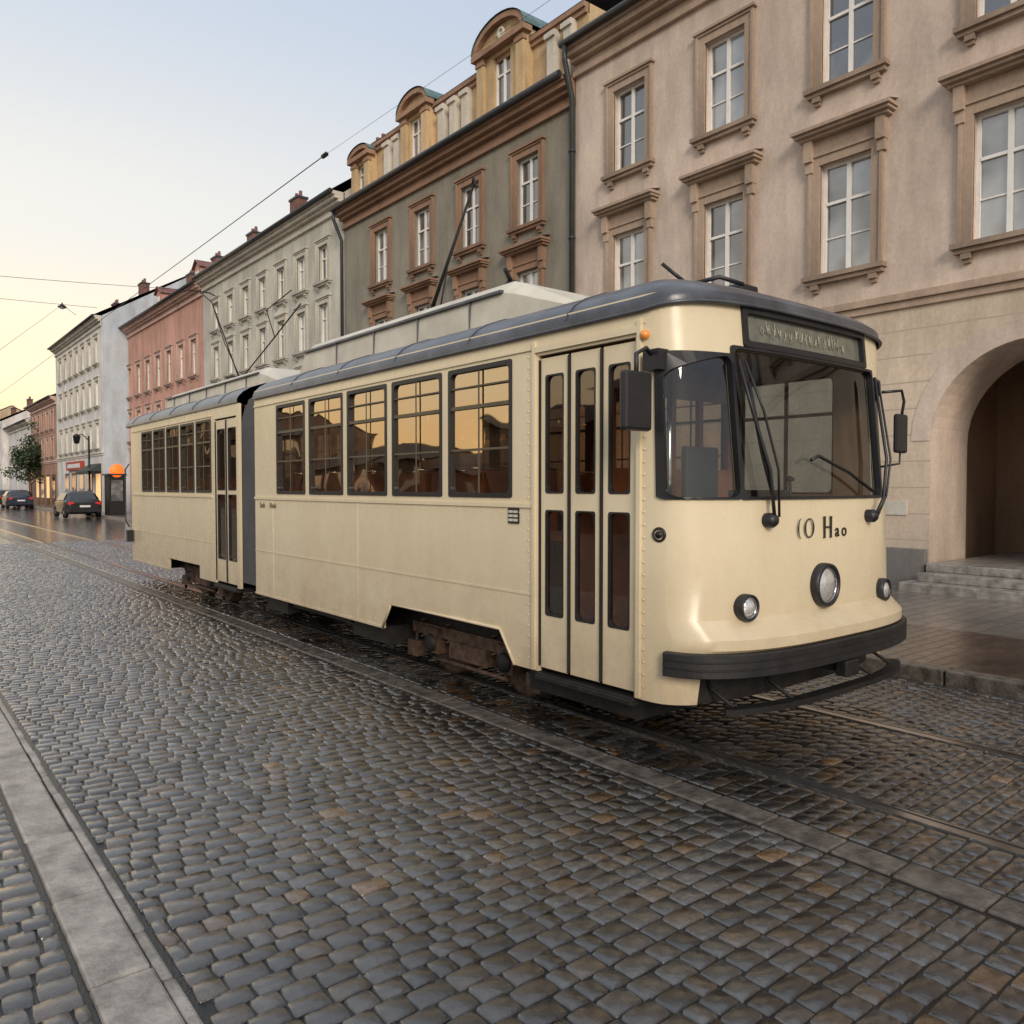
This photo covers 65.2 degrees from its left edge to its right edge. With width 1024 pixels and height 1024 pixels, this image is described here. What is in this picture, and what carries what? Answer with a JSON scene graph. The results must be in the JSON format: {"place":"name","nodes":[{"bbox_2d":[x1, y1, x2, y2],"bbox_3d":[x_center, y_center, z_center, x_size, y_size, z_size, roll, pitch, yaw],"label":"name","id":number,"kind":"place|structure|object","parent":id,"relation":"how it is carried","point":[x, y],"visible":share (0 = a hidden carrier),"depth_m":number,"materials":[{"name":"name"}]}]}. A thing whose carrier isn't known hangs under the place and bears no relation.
{"place":"outdoors","nodes":[
{"label":"outdoors","id":0,"kind":"place"},
{"bbox_2d":[0,788,101,1023],"bbox_3d":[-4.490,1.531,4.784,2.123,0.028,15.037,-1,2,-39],"label":"cobbled pavement","id":1,"kind":"structure","parent":0,"point":[59,996],"depth_m":2.84,"materials":[{"name":"grey stone"}]},
{"bbox_2d":[3,276,169,288],"bbox_3d":[-35.733,-10.911,29.018,45.027,1.024,0.022,-1,2,-37],"label":"overhead wire","id":2,"kind":"object","parent":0,"point":[82,282],"visible":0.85,"depth_m":39.76,"materials":[{"name":"black metal"}]},
{"bbox_2d":[1,158,320,392],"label":"overhead wire","id":3,"kind":"object","parent":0,"point":[190,254],"visible":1,"depth_m":14.68,"materials":[{"name":"black dark metal"}]},
{"bbox_2d":[327,0,549,153],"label":"overhead wire","id":4,"kind":"object","parent":3,"relation":"attached to","point":[445,72],"visible":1,"depth_m":8.43,"materials":[{"name":"black dark metal"}]},
{"bbox_2d":[0,0,580,409],"label":"sky","id":5,"kind":"structure","parent":0,"point":[133,133],"materials":[{"name":"blue"}]},
{"bbox_2d":[0,505,951,668],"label":"road","id":6,"kind":"structure","parent":0,"point":[95,528],"depth_m":34.69,"materials":[{"name":"grey stone"}]},
{"bbox_2d":[1,490,33,508],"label":"parked car","id":7,"kind":"object","parent":6,"relation":"on","point":[17,498],"visible":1,"depth_m":62.03,"materials":[{"name":"blue paint"}]},
{"bbox_2d":[54,491,101,517],"bbox_3d":[-24.489,-0.443,45.059,1.820,1.470,4.275,-1,2,-39],"label":"parked car","id":8,"kind":"object","parent":6,"relation":"on","point":[86,503],"visible":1,"depth_m":43.72,"materials":[{"name":"black paint"}]},
{"bbox_2d":[0,698,202,1023],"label":"kerb","id":9,"kind":"structure","parent":6,"relation":"on","point":[126,975],"depth_m":3.18,"materials":[{"name":"stone"}]},
{"bbox_2d":[0,534,1023,926],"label":"granite strip","id":10,"kind":"object","parent":6,"relation":"on","point":[952,888],"visible":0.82,"depth_m":4.43,"materials":[{"name":"grey stone"}]},
{"bbox_2d":[0,528,1023,858],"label":"tram rail","id":11,"kind":"object","parent":6,"relation":"on","point":[888,810],"depth_m":5.10,"materials":[{"name":"metal"}]},
{"bbox_2d":[0,517,1023,761],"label":"tram rail","id":12,"kind":"object","parent":6,"relation":"on","point":[916,733],"depth_m":5.61,"materials":[{"name":"metal"}]},
{"bbox_2d":[16,506,1023,699],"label":"kerb","id":13,"kind":"structure","parent":6,"relation":"on","point":[976,681],"depth_m":6.83,"materials":[{"name":"stone"}]},
{"bbox_2d":[0,539,1023,1023],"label":"cobbled road","id":14,"kind":"structure","parent":0,"point":[30,579],"depth_m":3.98,"materials":[{"name":"grey stone"}]},
{"bbox_2d":[124,175,907,719],"bbox_3d":[-1.923,-1.199,10.016,2.980,5.171,12.920,-1,2,-39],"label":"tram","id":15,"kind":"object","parent":14,"relation":"on","point":[652,499],"visible":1,"depth_m":5.86,"materials":[{"name":"beige paint"}]},
{"bbox_2d":[34,505,1023,668],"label":"pavement","id":16,"kind":"structure","parent":0,"point":[988,616],"depth_m":10.08,"materials":[{"name":"grey stone"}]},
{"bbox_2d":[0,405,21,418],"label":"town house","id":17,"kind":"structure","parent":16,"relation":"on","point":[5,412],"depth_m":106.60,"materials":[{"name":"yellow paint"}]},
{"bbox_2d":[0,396,32,489],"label":"town house","id":18,"kind":"structure","parent":16,"relation":"on","point":[14,417],"depth_m":84.39,"materials":[{"name":"white paint"}]},
{"bbox_2d":[2,417,31,490],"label":"town house","id":19,"kind":"structure","parent":16,"relation":"on","point":[16,431],"depth_m":79.03,"materials":[{"name":"white paint"}]},
{"bbox_2d":[0,420,43,495],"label":"tree","id":20,"kind":"object","parent":16,"relation":"on","point":[31,454],"visible":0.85,"depth_m":67.91,"materials":[{"name":"green plant"}]},
{"bbox_2d":[23,393,57,506],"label":"town house","id":21,"kind":"structure","parent":16,"relation":"on","point":[42,411],"depth_m":66.09,"materials":[{"name":"orange paint"}]},
{"bbox_2d":[35,413,39,435],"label":"window","id":22,"kind":"structure","parent":21,"relation":"in","point":[38,414],"depth_m":68.92,"materials":[{"name":"pink paint"}]},
{"bbox_2d":[36,475,39,502],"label":"shop window","id":23,"kind":"structure","parent":21,"relation":"in","point":[37,484],"depth_m":69.97,"materials":[{"name":"brown glass"}]},
{"bbox_2d":[40,437,44,460],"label":"window","id":24,"kind":"structure","parent":21,"relation":"in","point":[43,438],"depth_m":67.70,"materials":[{"name":"pink paint"}]},
{"bbox_2d":[40,411,44,434],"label":"window","id":25,"kind":"structure","parent":21,"relation":"in","point":[42,412],"depth_m":67.06,"materials":[{"name":"pink paint"}]},
{"bbox_2d":[41,475,44,503],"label":"shop window","id":26,"kind":"structure","parent":21,"relation":"in","point":[42,476],"depth_m":67.82,"materials":[{"name":"brown glass"}]},
{"bbox_2d":[44,409,48,433],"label":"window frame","id":27,"kind":"structure","parent":21,"relation":"in","point":[46,430],"depth_m":65.90,"materials":[{"name":"orange paint"}]},
{"bbox_2d":[45,436,49,459],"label":"window","id":28,"kind":"structure","parent":21,"relation":"in","point":[47,437],"depth_m":65.26,"materials":[{"name":"white paint"}]},
{"bbox_2d":[46,475,49,503],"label":"shop window","id":29,"kind":"structure","parent":21,"relation":"in","point":[47,476],"depth_m":65.89,"materials":[{"name":"brown glass"}]},
{"bbox_2d":[49,407,53,431],"bbox_3d":[-36.778,-7.375,63.887,0.180,1.952,1.490,-1,2,-39],"label":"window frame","id":30,"kind":"structure","parent":21,"relation":"in","point":[51,429],"depth_m":64.08,"materials":[{"name":"orange paint"}]},
{"bbox_2d":[49,435,54,459],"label":"window","id":31,"kind":"structure","parent":21,"relation":"in","point":[51,456],"depth_m":64.13,"materials":[{"name":"white paint"}]},
{"bbox_2d":[52,474,55,503],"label":"shop window","id":32,"kind":"structure","parent":21,"relation":"in","point":[54,475],"depth_m":63.88,"materials":[{"name":"brown glass"}]},
{"bbox_2d":[73,434,90,491],"bbox_3d":[-27.657,-2.533,51.477,1.070,5.008,0.500,-1,2,-39],"label":"street lamp","id":33,"kind":"object","parent":16,"relation":"on","point":[76,438],"visible":0.86,"depth_m":51.66,"materials":[{"name":"metal"}]},
{"bbox_2d":[102,464,126,514],"bbox_3d":[-22.584,-1.280,45.456,1.000,2.880,1.400,-1,2,-39],"label":"kiosk","id":34,"kind":"object","parent":16,"relation":"on","point":[114,485],"visible":0.95,"depth_m":44.99,"materials":[{"name":"metal"}]},
{"bbox_2d":[47,276,185,511],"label":"town house","id":35,"kind":"structure","parent":16,"relation":"on","point":[92,383],"depth_m":51.81,"materials":[{"name":"white paint"}]},
{"bbox_2d":[57,393,62,422],"bbox_3d":[-34.337,-7.880,60.828,0.180,2.152,1.490,-1,2,-39],"label":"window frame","id":36,"kind":"structure","parent":35,"relation":"in","point":[60,395],"depth_m":61.00,"materials":[{"name":"white paint"}]},
{"bbox_2d":[57,357,62,387],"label":"window","id":37,"kind":"structure","parent":35,"relation":"in","point":[59,383],"depth_m":60.76,"materials":[{"name":"white paint"}]},
{"bbox_2d":[58,429,63,457],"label":"window","id":38,"kind":"structure","parent":35,"relation":"in","point":[62,430],"depth_m":60.97,"materials":[{"name":"white paint"}]},
{"bbox_2d":[62,354,67,384],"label":"window","id":39,"kind":"structure","parent":35,"relation":"in","point":[65,356],"depth_m":59.05,"materials":[{"name":"white paint"}]},
{"bbox_2d":[62,391,68,420],"bbox_3d":[-33.054,-7.830,59.230,0.180,2.152,1.490,-1,2,-39],"label":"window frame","id":40,"kind":"structure","parent":35,"relation":"in","point":[65,393],"depth_m":59.48,"materials":[{"name":"white paint"}]},
{"bbox_2d":[63,428,68,456],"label":"window","id":41,"kind":"structure","parent":35,"relation":"in","point":[65,429],"depth_m":59.70,"materials":[{"name":"white paint"}]},
{"bbox_2d":[65,473,69,491],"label":"shop window","id":42,"kind":"structure","parent":35,"relation":"in","point":[67,476],"depth_m":59.40,"materials":[{"name":"beige glass"}]},
{"bbox_2d":[67,350,73,381],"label":"window","id":43,"kind":"structure","parent":35,"relation":"in","point":[70,352],"depth_m":57.74,"materials":[{"name":"white paint"}]},
{"bbox_2d":[68,388,73,419],"bbox_3d":[-31.701,-7.782,57.688,0.360,2.152,1.490,-1,2,-39],"label":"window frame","id":44,"kind":"structure","parent":35,"relation":"in","point":[71,390],"depth_m":57.96,"materials":[{"name":"white paint"}]},
{"bbox_2d":[68,426,74,455],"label":"window","id":45,"kind":"structure","parent":35,"relation":"in","point":[71,428],"depth_m":57.95,"materials":[{"name":"white paint"}]},
{"bbox_2d":[72,473,76,490],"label":"shop window","id":46,"kind":"structure","parent":35,"relation":"in","point":[74,477],"depth_m":57.38,"materials":[{"name":"beige glass"}]},
{"bbox_2d":[73,385,79,417],"bbox_3d":[-30.418,-7.732,56.090,0.360,2.152,1.490,-1,2,-39],"label":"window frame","id":47,"kind":"structure","parent":35,"relation":"in","point":[77,387],"depth_m":55.99,"materials":[{"name":"white paint"}]},
{"bbox_2d":[73,346,79,378],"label":"window","id":48,"kind":"structure","parent":35,"relation":"in","point":[76,348],"depth_m":56.30,"materials":[{"name":"white paint"}]},
{"bbox_2d":[74,424,80,454],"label":"window","id":49,"kind":"structure","parent":35,"relation":"in","point":[76,452],"depth_m":56.10,"materials":[{"name":"white paint"}]},
{"bbox_2d":[79,474,84,490],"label":"shop window","id":50,"kind":"structure","parent":35,"relation":"in","point":[81,476],"depth_m":55.47,"materials":[{"name":"beige glass"}]},
{"bbox_2d":[79,382,85,415],"bbox_3d":[-29.134,-7.682,54.492,0.360,2.152,1.490,-1,2,-39],"label":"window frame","id":51,"kind":"structure","parent":35,"relation":"in","point":[83,384],"depth_m":54.77,"materials":[{"name":"white paint"}]},
{"bbox_2d":[79,342,85,375],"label":"window","id":52,"kind":"structure","parent":35,"relation":"in","point":[82,344],"depth_m":54.66,"materials":[{"name":"white paint"}]},
{"bbox_2d":[80,422,86,453],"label":"window","id":53,"kind":"structure","parent":35,"relation":"in","point":[82,451],"depth_m":54.42,"materials":[{"name":"white paint"}]},
{"bbox_2d":[85,337,91,372],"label":"window","id":54,"kind":"structure","parent":35,"relation":"in","point":[89,340],"depth_m":52.95,"materials":[{"name":"white paint"}]},
{"bbox_2d":[86,379,92,413],"bbox_3d":[-27.851,-7.632,52.894,0.360,2.152,1.490,-1,2,-39],"label":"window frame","id":55,"kind":"structure","parent":35,"relation":"in","point":[89,381],"depth_m":52.86,"materials":[{"name":"white paint"}]},
{"bbox_2d":[86,420,93,452],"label":"window","id":56,"kind":"structure","parent":35,"relation":"in","point":[89,423],"depth_m":53.27,"materials":[{"name":"white paint"}]},
{"bbox_2d":[87,472,92,492],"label":"shop window","id":57,"kind":"structure","parent":35,"relation":"in","point":[91,474],"depth_m":52.98,"materials":[{"name":"beige glass"}]},
{"bbox_2d":[92,333,98,368],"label":"window","id":58,"kind":"structure","parent":35,"relation":"in","point":[96,335],"depth_m":51.14,"materials":[{"name":"white paint"}]},
{"bbox_2d":[92,375,99,410],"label":"window","id":59,"kind":"structure","parent":35,"relation":"in","point":[96,378],"depth_m":51.49,"materials":[{"name":"white paint"}]},
{"bbox_2d":[93,418,100,451],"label":"window","id":60,"kind":"structure","parent":35,"relation":"in","point":[97,420],"depth_m":51.72,"materials":[{"name":"white paint"}]},
{"bbox_2d":[95,471,101,507],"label":"shop window","id":61,"kind":"structure","parent":35,"relation":"in","point":[98,481],"depth_m":51.31,"materials":[{"name":"yellow glass"}]},
{"bbox_2d":[118,226,259,511],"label":"town house","id":62,"kind":"structure","parent":16,"relation":"on","point":[165,335],"depth_m":44.42,"materials":[{"name":"paint"}]},
{"bbox_2d":[126,363,132,400],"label":"window","id":63,"kind":"structure","parent":62,"relation":"in","point":[129,366],"depth_m":50.22,"materials":[{"name":"white paint"}]},
{"bbox_2d":[127,408,132,443],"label":"window","id":64,"kind":"structure","parent":62,"relation":"in","point":[130,410],"depth_m":50.43,"materials":[{"name":"white paint"}]},
{"bbox_2d":[133,359,141,399],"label":"window","id":65,"kind":"structure","parent":62,"relation":"in","point":[137,362],"depth_m":49.26,"materials":[{"name":"white paint"}]},
{"bbox_2d":[134,405,141,417],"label":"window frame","id":66,"kind":"structure","parent":62,"relation":"in","point":[137,408],"depth_m":49.18,"materials":[{"name":"white paint"}]},
{"bbox_2d":[142,354,151,396],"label":"window","id":67,"kind":"structure","parent":62,"relation":"in","point":[148,357],"depth_m":47.68,"materials":[{"name":"white paint"}]},
{"bbox_2d":[143,402,151,413],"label":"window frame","id":68,"kind":"structure","parent":62,"relation":"in","point":[148,405],"depth_m":47.46,"materials":[{"name":"white paint"}]},
{"bbox_2d":[152,349,161,392],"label":"window","id":69,"kind":"structure","parent":62,"relation":"in","point":[158,352],"depth_m":46.00,"materials":[{"name":"white paint"}]},
{"bbox_2d":[153,399,161,411],"bbox_3d":[-20.172,-5.209,45.795,0.360,2.352,1.440,-1,2,-39],"label":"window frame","id":70,"kind":"structure","parent":62,"relation":"in","point":[158,402],"depth_m":45.83,"materials":[{"name":"white paint"}]},
{"bbox_2d":[163,344,173,389],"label":"window","id":71,"kind":"structure","parent":62,"relation":"in","point":[169,347],"depth_m":44.30,"materials":[{"name":"white paint"}]},
{"bbox_2d":[174,338,185,385],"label":"window","id":72,"kind":"structure","parent":62,"relation":"in","point":[182,341],"depth_m":42.63,"materials":[{"name":"white paint"}]},
{"bbox_2d":[187,332,198,381],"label":"window","id":73,"kind":"structure","parent":62,"relation":"in","point":[193,336],"depth_m":40.94,"materials":[{"name":"white paint"}]},
{"bbox_2d":[191,133,384,385],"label":"town house","id":74,"kind":"structure","parent":16,"relation":"on","point":[295,250],"depth_m":32.30,"materials":[{"name":"grey paint"}]},
{"bbox_2d":[209,294,220,337],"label":"window","id":75,"kind":"structure","parent":74,"relation":"in","point":[216,298],"depth_m":38.11,"materials":[{"name":"white paint"}]},
{"bbox_2d":[209,340,221,383],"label":"window","id":76,"kind":"structure","parent":74,"relation":"in","point":[217,343],"depth_m":38.30,"materials":[{"name":"white paint"}]},
{"bbox_2d":[222,286,235,331],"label":"window","id":77,"kind":"structure","parent":74,"relation":"in","point":[231,291],"depth_m":36.60,"materials":[{"name":"white paint"}]},
{"bbox_2d":[223,333,235,379],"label":"window","id":78,"kind":"structure","parent":74,"relation":"in","point":[229,338],"depth_m":36.77,"materials":[{"name":"white paint"}]},
{"bbox_2d":[237,278,251,324],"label":"window","id":79,"kind":"structure","parent":74,"relation":"in","point":[247,282],"depth_m":35.15,"materials":[{"name":"white paint"}]},
{"bbox_2d":[238,327,251,374],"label":"window","id":80,"kind":"structure","parent":74,"relation":"in","point":[247,331],"depth_m":35.26,"materials":[{"name":"white paint"}]},
{"bbox_2d":[254,268,268,317],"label":"window","id":81,"kind":"structure","parent":74,"relation":"in","point":[263,273],"depth_m":33.68,"materials":[{"name":"white paint"}]},
{"bbox_2d":[254,319,269,369],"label":"window","id":82,"kind":"structure","parent":74,"relation":"in","point":[265,363],"depth_m":33.73,"materials":[{"name":"white paint"}]},
{"bbox_2d":[271,258,287,309],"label":"window","id":83,"kind":"structure","parent":74,"relation":"in","point":[282,263],"depth_m":32.07,"materials":[{"name":"white paint"}]},
{"bbox_2d":[272,312,288,366],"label":"window","id":84,"kind":"structure","parent":74,"relation":"in","point":[284,357],"depth_m":32.24,"materials":[{"name":"white paint"}]},
{"bbox_2d":[291,303,308,361],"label":"window","id":85,"kind":"structure","parent":74,"relation":"in","point":[304,345],"depth_m":30.78,"materials":[{"name":"white paint"}]},
{"bbox_2d":[291,246,308,301],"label":"window","id":86,"kind":"structure","parent":74,"relation":"in","point":[304,289],"depth_m":30.59,"materials":[{"name":"white paint"}]},
{"bbox_2d":[312,233,331,291],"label":"window","id":87,"kind":"structure","parent":74,"relation":"in","point":[326,239],"depth_m":29.09,"materials":[{"name":"white paint"}]},
{"bbox_2d":[313,293,331,344],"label":"window","id":88,"kind":"structure","parent":74,"relation":"in","point":[326,309],"depth_m":29.29,"materials":[{"name":"white paint"}]},
{"bbox_2d":[329,0,622,335],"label":"town house","id":89,"kind":"structure","parent":16,"relation":"on","point":[496,124],"depth_m":21.73,"materials":[{"name":"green paint"}]},
{"bbox_2d":[361,292,394,326],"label":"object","id":90,"kind":"structure","parent":89,"relation":"in","point":[381,306],"depth_m":25.72,"materials":[{"name":"brown stone"}]},
{"bbox_2d":[367,215,392,295],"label":"window","id":91,"kind":"structure","parent":89,"relation":"in","point":[385,279],"depth_m":25.85,"materials":[{"name":"white paint"}]},
{"bbox_2d":[399,276,437,313],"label":"window","id":92,"kind":"structure","parent":89,"relation":"in","point":[421,292],"depth_m":23.84,"materials":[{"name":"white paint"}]},
{"bbox_2d":[406,193,435,280],"bbox_3d":[-2.646,-8.145,23.855,0.360,2.272,1.400,-1,2,-39],"label":"window","id":93,"kind":"structure","parent":89,"relation":"in","point":[426,262],"depth_m":23.96,"materials":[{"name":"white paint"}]},
{"bbox_2d":[447,257,488,299],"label":"window","id":94,"kind":"structure","parent":89,"relation":"in","point":[471,274],"depth_m":21.90,"materials":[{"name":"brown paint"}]},
{"bbox_2d":[452,166,485,262],"bbox_3d":[-1.113,-8.085,21.946,0.360,2.272,1.400,-1,2,-39],"label":"window","id":95,"kind":"structure","parent":89,"relation":"in","point":[475,213],"depth_m":21.98,"materials":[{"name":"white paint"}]},
{"bbox_2d":[498,234,549,286],"bbox_3d":[0.359,-5.346,20.069,0.520,2.833,1.680,-1,2,-39],"label":"window","id":96,"kind":"structure","parent":89,"relation":"in","point":[523,256],"depth_m":20.00,"materials":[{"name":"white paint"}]},
{"bbox_2d":[506,135,546,241],"bbox_3d":[0.421,-8.026,20.036,0.360,2.272,1.400,-1,2,-39],"label":"window","id":97,"kind":"structure","parent":89,"relation":"in","point":[532,169],"depth_m":20.08,"materials":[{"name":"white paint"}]},
{"bbox_2d":[558,0,1023,602],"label":"town house","id":98,"kind":"structure","parent":16,"relation":"on","point":[860,160],"depth_m":13.69,"materials":[{"name":"beige paint"}]},
{"bbox_2d":[591,188,659,291],"bbox_3d":[2.506,-5.357,17.393,0.520,2.883,1.740,-1,2,-39],"label":"window","id":99,"kind":"structure","parent":98,"relation":"in","point":[635,211],"depth_m":17.45,"materials":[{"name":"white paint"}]},
{"bbox_2d":[600,57,654,190],"bbox_3d":[2.568,-8.322,17.350,0.360,2.352,1.460,-1,2,-39],"label":"window","id":100,"kind":"structure","parent":98,"relation":"in","point":[635,104],"depth_m":17.39,"materials":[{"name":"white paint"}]},
{"bbox_2d":[678,148,763,285],"bbox_3d":[4.058,-5.297,15.460,0.520,2.883,1.740,-1,2,-39],"label":"window","id":101,"kind":"structure","parent":98,"relation":"in","point":[730,222],"depth_m":15.51,"materials":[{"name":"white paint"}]},
{"bbox_2d":[689,1,757,154],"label":"window","id":102,"kind":"structure","parent":98,"relation":"in","point":[732,58],"depth_m":15.45,"materials":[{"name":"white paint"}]},
{"bbox_2d":[790,97,897,294],"bbox_3d":[5.610,-5.237,13.526,0.520,2.883,1.740,-1,2,-39],"label":"window","id":103,"kind":"structure","parent":98,"relation":"in","point":[853,221],"depth_m":13.59,"materials":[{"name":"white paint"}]},
{"bbox_2d":[803,0,889,107],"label":"window","id":104,"kind":"structure","parent":98,"relation":"in","point":[855,52],"depth_m":13.60,"materials":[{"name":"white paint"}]},
{"bbox_2d":[937,45,1023,263],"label":"window","id":105,"kind":"structure","parent":98,"relation":"in","point":[990,83],"depth_m":11.86,"materials":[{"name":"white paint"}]},
{"bbox_2d":[952,0,1023,46],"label":"window","id":106,"kind":"structure","parent":98,"relation":"in","point":[992,13],"depth_m":11.86,"materials":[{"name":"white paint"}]},
{"bbox_2d":[871,624,1023,679],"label":"wet pavement band","id":107,"kind":"object","parent":16,"relation":"on","point":[986,653],"depth_m":7.71,"materials":[{"name":"grey stone"}]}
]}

